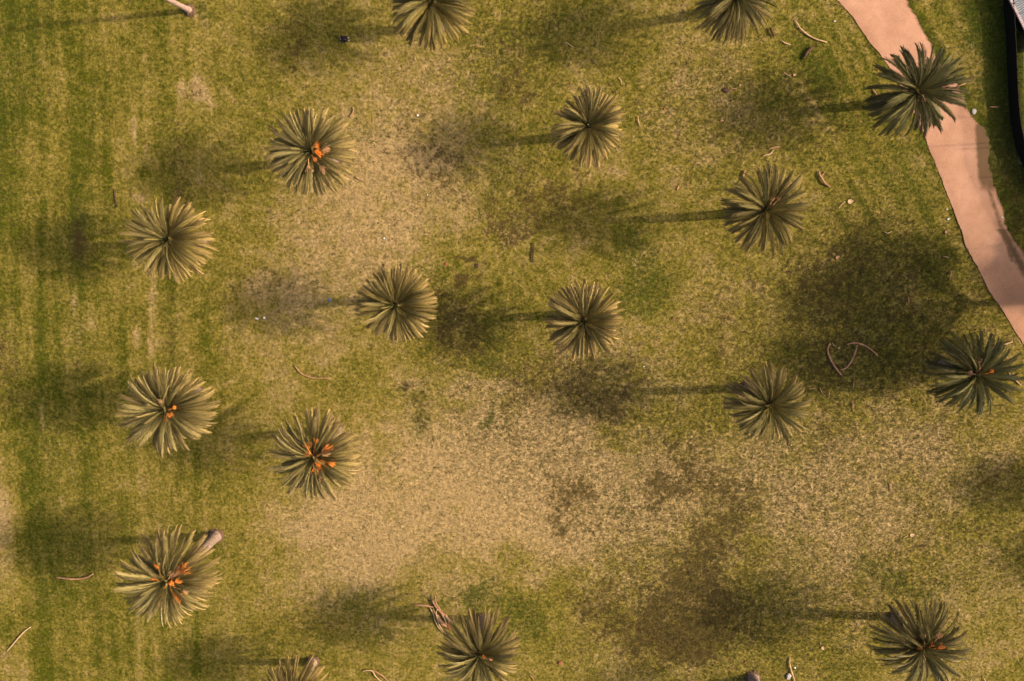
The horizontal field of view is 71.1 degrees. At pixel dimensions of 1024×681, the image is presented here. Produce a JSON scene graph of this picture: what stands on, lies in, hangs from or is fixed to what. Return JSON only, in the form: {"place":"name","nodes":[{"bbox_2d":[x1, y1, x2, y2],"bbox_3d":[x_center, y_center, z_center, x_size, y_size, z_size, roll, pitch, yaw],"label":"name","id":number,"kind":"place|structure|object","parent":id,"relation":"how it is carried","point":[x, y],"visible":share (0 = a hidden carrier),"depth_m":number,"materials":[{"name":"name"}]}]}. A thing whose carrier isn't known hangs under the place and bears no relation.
{"place":"outdoors","nodes":[
{"label":"outdoors","id":0,"kind":"place"},
{"bbox_2d":[0,0,1023,680],"bbox_3d":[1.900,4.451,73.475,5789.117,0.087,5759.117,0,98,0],"label":"lawn","id":1,"kind":"structure","parent":0,"point":[202,156],"depth_m":72.91,"materials":[{"name":"green plant"}]},
{"bbox_2d":[7,627,30,650],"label":"palm stalk","id":2,"kind":"object","parent":1,"relation":"on","point":[18,638],"visible":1,"depth_m":77.38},
{"bbox_2d":[56,573,93,579],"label":"palm stalk","id":3,"kind":"object","parent":1,"relation":"on","point":[75,578],"visible":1,"depth_m":76.33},
{"bbox_2d":[111,524,224,626],"bbox_3d":[-31.598,21.402,69.020,9.320,13.817,9.361,0,98,0],"label":"palm tree","id":4,"kind":"object","parent":1,"relation":"on","point":[166,581],"visible":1,"depth_m":64.88,"materials":[{"name":"green plant"}]},
{"bbox_2d":[118,196,217,284],"bbox_3d":[-30.260,-9.159,65.705,7.943,11.467,7.977,0,98,0],"label":"palm tree","id":5,"kind":"object","parent":1,"relation":"on","point":[169,242],"visible":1,"depth_m":62.14,"materials":[{"name":"green plant"}]},
{"bbox_2d":[114,362,222,457],"bbox_3d":[-31.144,5.912,67.499,8.847,12.312,8.634,0,98,0],"label":"palm tree","id":6,"kind":"object","parent":1,"relation":"on","point":[164,408],"visible":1,"depth_m":63.88,"materials":[{"name":"green plant"}]},
{"bbox_2d":[165,0,195,16],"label":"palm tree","id":7,"kind":"object","parent":1,"relation":"on","point":[189,9],"visible":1,"depth_m":67.49,"materials":[{"name":"beige plant"}]},
{"bbox_2d":[259,654,327,680],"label":"palm tree","id":8,"kind":"object","parent":1,"relation":"on","point":[312,662],"visible":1,"depth_m":71.49,"materials":[{"name":"green plant"}]},
{"bbox_2d":[263,106,356,195],"bbox_3d":[-17.318,-16.593,64.384,7.994,11.923,7.903,0,98,0],"label":"palm tree","id":9,"kind":"object","parent":1,"relation":"on","point":[304,150],"visible":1,"depth_m":60.79,"materials":[{"name":"green plant"}]},
{"bbox_2d":[295,366,330,378],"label":"palm stalk","id":10,"kind":"object","parent":1,"relation":"on","point":[309,376],"visible":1,"depth_m":73.21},
{"bbox_2d":[265,406,361,500],"bbox_3d":[-18.203,10.039,68.260,8.391,12.009,9.006,0,98,0],"label":"palm tree","id":11,"kind":"object","parent":1,"relation":"on","point":[320,460],"visible":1,"depth_m":64.75,"materials":[{"name":"green plant"}]},
{"bbox_2d":[353,262,438,341],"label":"palm tree","id":12,"kind":"object","parent":1,"relation":"on","point":[404,303],"visible":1,"depth_m":63.27,"materials":[{"name":"green plant"}]},
{"bbox_2d":[414,604,432,607],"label":"palm stalk","id":13,"kind":"object","parent":1,"relation":"on","point":[424,605],"visible":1,"depth_m":76.78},
{"bbox_2d":[390,0,476,51],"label":"palm tree","id":14,"kind":"object","parent":1,"relation":"on","point":[442,18],"visible":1,"depth_m":60.67,"materials":[{"name":"green plant"}]},
{"bbox_2d":[429,607,442,632],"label":"palm stalk","id":15,"kind":"object","parent":1,"relation":"on","point":[435,620],"visible":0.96,"depth_m":77.05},
{"bbox_2d":[432,601,447,620],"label":"palm stalk","id":16,"kind":"object","parent":1,"relation":"on","point":[436,607],"visible":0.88,"depth_m":76.73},
{"bbox_2d":[435,614,447,627],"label":"palm stalk","id":17,"kind":"object","parent":1,"relation":"on","point":[441,622],"visible":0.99,"depth_m":76.85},
{"bbox_2d":[435,606,519,680],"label":"palm tree","id":18,"kind":"object","parent":1,"relation":"on","point":[479,656],"visible":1,"depth_m":68.04,"materials":[{"name":"green plant"}]},
{"bbox_2d":[532,243,533,261],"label":"palm stalk","id":19,"kind":"object","parent":1,"relation":"on","point":[533,253],"visible":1,"depth_m":71.34,"materials":[{"name":"brown plant"}]},
{"bbox_2d":[542,277,625,360],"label":"palm tree","id":20,"kind":"object","parent":1,"relation":"on","point":[586,320],"visible":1,"depth_m":64.27,"materials":[{"name":"green plant"}]},
{"bbox_2d":[549,85,626,167],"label":"palm tree","id":21,"kind":"object","parent":1,"relation":"on","point":[596,120],"visible":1,"depth_m":62.02,"materials":[{"name":"green plant"}]},
{"bbox_2d":[692,0,776,46],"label":"palm tree","id":22,"kind":"object","parent":1,"relation":"on","point":[727,15],"visible":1,"depth_m":60.81,"materials":[{"name":"green plant"}]},
{"bbox_2d":[744,670,760,680],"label":"palm tree","id":23,"kind":"object","parent":1,"relation":"on","point":[752,675],"visible":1,"depth_m":77.95,"materials":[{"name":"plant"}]},
{"bbox_2d":[720,162,809,258],"bbox_3d":[21.977,-11.711,65.130,7.766,11.873,8.437,0,98,0],"label":"palm tree","id":24,"kind":"object","parent":1,"relation":"on","point":[773,207],"visible":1,"depth_m":61.61,"materials":[{"name":"green plant"}]},
{"bbox_2d":[720,361,811,445],"bbox_3d":[23.157,5.223,67.661,7.891,11.800,7.516,0,98,0],"label":"palm tree","id":25,"kind":"object","parent":1,"relation":"on","point":[773,405],"visible":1,"depth_m":64.10,"materials":[{"name":"green plant"}]},
{"bbox_2d":[789,657,794,680],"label":"palm stalk","id":26,"kind":"object","parent":1,"relation":"on","point":[791,669],"visible":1,"depth_m":77.89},
{"bbox_2d":[803,46,813,58],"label":"palm stalk","id":27,"kind":"object","parent":1,"relation":"on","point":[807,51],"visible":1,"depth_m":68.47,"materials":[{"name":"brown plant"}]},
{"bbox_2d":[795,20,826,42],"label":"palm stalk","id":28,"kind":"object","parent":1,"relation":"on","point":[801,29],"visible":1,"depth_m":68.33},
{"bbox_2d":[818,171,829,186],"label":"palm stalk","id":29,"kind":"object","parent":1,"relation":"on","point":[822,179],"visible":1,"depth_m":70.27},
{"bbox_2d":[827,343,841,374],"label":"palm stalk","id":30,"kind":"object","parent":1,"relation":"on","point":[833,364],"visible":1,"depth_m":72.87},
{"bbox_2d":[840,345,857,370],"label":"palm stalk","id":31,"kind":"object","parent":1,"relation":"on","point":[850,362],"visible":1,"depth_m":72.88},
{"bbox_2d":[847,342,877,354],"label":"palm stalk","id":32,"kind":"object","parent":1,"relation":"on","point":[869,348],"visible":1,"depth_m":72.67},
{"bbox_2d":[862,42,972,137],"bbox_3d":[35.733,-22.271,64.686,8.594,9.680,8.248,0,98,0],"label":"palm tree","id":33,"kind":"object","parent":1,"relation":"on","point":[923,85],"visible":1,"depth_m":62.32,"materials":[{"name":"green plant"}]},
{"bbox_2d":[865,595,973,680],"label":"palm tree","id":34,"kind":"object","parent":1,"relation":"on","point":[928,649],"visible":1,"depth_m":68.37,"materials":[{"name":"green plant"}]},
{"bbox_2d":[917,330,1023,416],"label":"palm tree","id":35,"kind":"object","parent":1,"relation":"on","point":[980,373],"visible":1,"depth_m":64.93,"materials":[{"name":"green plant"}]},
{"bbox_2d":[1003,0,1023,167],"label":"wall","id":36,"kind":"structure","parent":1,"relation":"on","point":[1012,73],"depth_m":68.41,"materials":[{"name":"black"}]},
{"bbox_2d":[1008,0,1023,35],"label":"roof","id":37,"kind":"structure","parent":1,"relation":"on","point":[1018,5],"depth_m":66.96,"materials":[{"name":"white metal"}]},
{"bbox_2d":[1021,32,1023,129],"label":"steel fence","id":38,"kind":"object","parent":1,"relation":"on","point":[1021,72],"visible":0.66,"depth_m":68.71,"materials":[{"name":"black metal"}]},
{"bbox_2d":[838,0,1023,343],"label":"path","id":39,"kind":"structure","parent":0,"point":[959,148],"depth_m":70.30,"materials":[{"name":"concrete"}]}
]}

